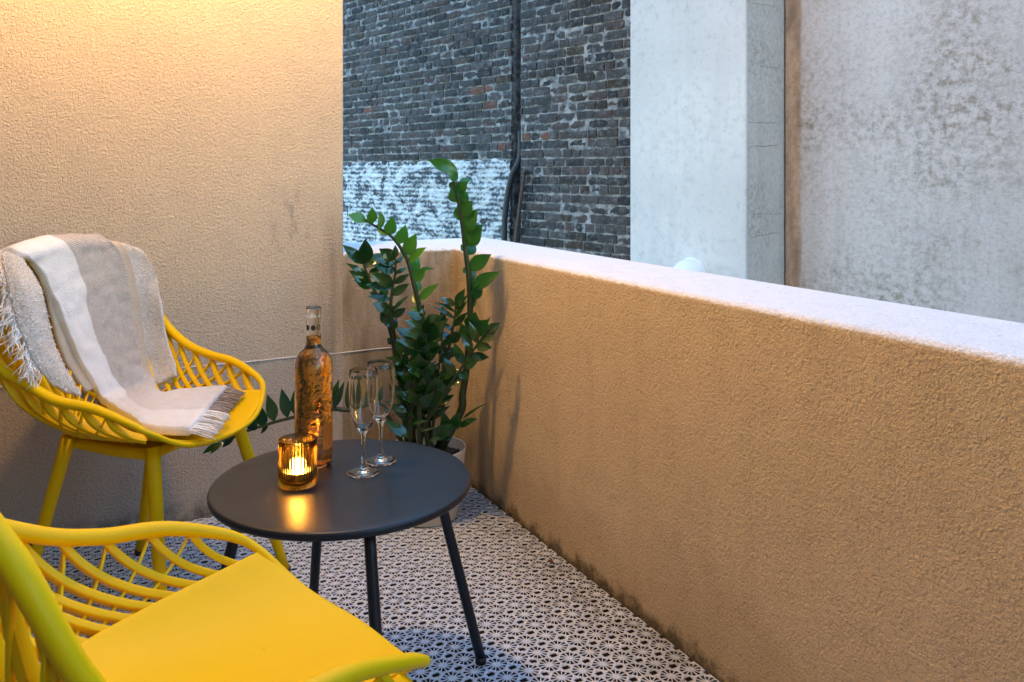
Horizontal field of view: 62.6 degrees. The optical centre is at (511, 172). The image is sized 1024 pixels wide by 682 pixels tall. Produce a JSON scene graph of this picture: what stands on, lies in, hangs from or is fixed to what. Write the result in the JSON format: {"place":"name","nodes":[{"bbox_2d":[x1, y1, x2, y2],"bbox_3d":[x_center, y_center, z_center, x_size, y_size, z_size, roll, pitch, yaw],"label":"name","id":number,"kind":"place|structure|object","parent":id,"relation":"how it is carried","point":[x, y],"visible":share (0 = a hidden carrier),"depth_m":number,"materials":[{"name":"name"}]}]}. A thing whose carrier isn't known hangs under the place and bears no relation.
{"place":"outdoors","nodes":[
{"label":"outdoors","id":0,"kind":"place"},
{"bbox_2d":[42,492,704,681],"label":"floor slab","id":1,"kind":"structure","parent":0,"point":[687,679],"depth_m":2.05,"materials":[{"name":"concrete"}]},
{"bbox_2d":[0,0,440,552],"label":"side wall","id":2,"kind":"structure","parent":1,"relation":"on","point":[192,150],"depth_m":2.50,"materials":[{"name":"beige paint"}]},
{"bbox_2d":[343,237,1023,681],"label":"parapet","id":3,"kind":"structure","parent":1,"relation":"on","point":[725,479],"depth_m":1.64,"materials":[{"name":"beige paint"}]},
{"bbox_2d":[31,486,719,681],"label":"floor","id":4,"kind":"structure","parent":0,"point":[549,664],"depth_m":2.04,"materials":[{"name":"grey tile"}]},
{"bbox_2d":[0,259,290,601],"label":"armchair","id":5,"kind":"object","parent":4,"relation":"on","point":[84,424],"visible":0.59,"depth_m":1.91,"materials":[{"name":"yellow plastic"}]},
{"bbox_2d":[0,233,245,439],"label":"throw blanket","id":6,"kind":"object","parent":5,"relation":"on","point":[101,304],"visible":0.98,"depth_m":2.09,"materials":[{"name":"beige fabric"}]},
{"bbox_2d":[0,512,430,681],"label":"armchair","id":7,"kind":"object","parent":4,"relation":"on","point":[261,614],"visible":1,"depth_m":1.07,"materials":[{"name":"yellow plastic"}]},
{"bbox_2d":[207,439,485,665],"bbox_3d":[-0.329,0.813,1.642,0.499,0.431,0.499,0,0,24],"label":"coffee table","id":8,"kind":"object","parent":4,"relation":"on","point":[414,484],"visible":0.83,"depth_m":1.56,"materials":[{"name":"black metal"}]},
{"bbox_2d":[278,433,316,490],"bbox_3d":[-0.409,0.552,1.608,0.074,0.089,0.074,0,0,-28],"label":"candle holder","id":9,"kind":"object","parent":8,"relation":"on","point":[297,461],"visible":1,"depth_m":1.58,"materials":[{"name":"orange glass"}]},
{"bbox_2d":[295,305,332,468],"bbox_3d":[-0.405,0.436,1.720,0.076,0.323,0.076,0,0,-28],"label":"wine bottle","id":10,"kind":"object","parent":8,"relation":"on","point":[313,393],"visible":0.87,"depth_m":1.69,"materials":[{"name":"orange glass"}]},
{"bbox_2d":[347,367,379,478],"bbox_3d":[-0.295,0.495,1.673,0.066,0.205,0.066,0,0,-28],"label":"champagne flute","id":11,"kind":"object","parent":8,"relation":"on","point":[363,392],"visible":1,"depth_m":1.65,"materials":[{"name":"clear glass"}]},
{"bbox_2d":[366,359,396,465],"bbox_3d":[-0.271,0.495,1.741,0.066,0.205,0.066,0,0,-28],"label":"champagne flute","id":12,"kind":"object","parent":8,"relation":"on","point":[386,378],"visible":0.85,"depth_m":1.72,"materials":[{"name":"clear glass"}]},
{"bbox_2d":[397,435,465,526],"bbox_3d":[-0.255,0.926,2.530,0.233,0.206,0.233,0,0,-28],"label":"plant pot","id":13,"kind":"object","parent":4,"relation":"on","point":[455,447],"visible":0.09,"depth_m":2.51,"materials":[{"name":"beige ceramic"}]},
{"bbox_2d":[202,158,499,453],"bbox_3d":[-0.455,0.410,2.490,0.846,0.902,0.229,0,0,1],"label":"zz plant","id":14,"kind":"object","parent":13,"relation":"in","point":[421,380],"visible":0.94,"depth_m":2.49,"materials":[{"name":"green plant"}]},
{"label":"ground","id":15,"kind":"structure","parent":0,"visible":0},
{"bbox_2d":[343,0,630,260],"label":"brick wall","id":16,"kind":"structure","parent":15,"relation":"on","point":[468,88],"depth_m":6.59,"materials":[{"name":"grey brick"}]},
{"bbox_2d":[501,130,520,240],"bbox_3d":[-0.011,0.403,6.408,0.195,1.456,0.094,0,0,-4],"label":"drain pipe","id":17,"kind":"object","parent":16,"relation":"attached to","point":[514,169],"visible":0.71,"depth_m":6.38,"materials":[{"name":"black plastic"}]},
{"bbox_2d":[513,171,526,242],"bbox_3d":[0.032,0.510,6.309,0.188,1.044,0.042,0,0,35],"label":"iron rod","id":18,"kind":"object","parent":16,"relation":"attached to","point":[524,173],"visible":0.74,"depth_m":6.28,"materials":[{"name":"grey metal"}]},
{"bbox_2d":[631,0,785,284],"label":"plastered pier","id":19,"kind":"structure","parent":15,"relation":"on","point":[708,134],"depth_m":4.80,"materials":[{"name":"white paint"}]},
{"bbox_2d":[673,258,705,272],"bbox_3d":[0.983,0.590,4.804,0.149,0.196,0.196,0,0,-41],"label":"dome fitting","id":20,"kind":"object","parent":19,"relation":"attached to","point":[693,264],"visible":0.23,"depth_m":4.78,"materials":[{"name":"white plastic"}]},
{"bbox_2d":[786,0,1023,322],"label":"wall","id":21,"kind":"structure","parent":15,"relation":"on","point":[904,151],"depth_m":4.31,"materials":[{"name":"grey concrete"}]}
]}

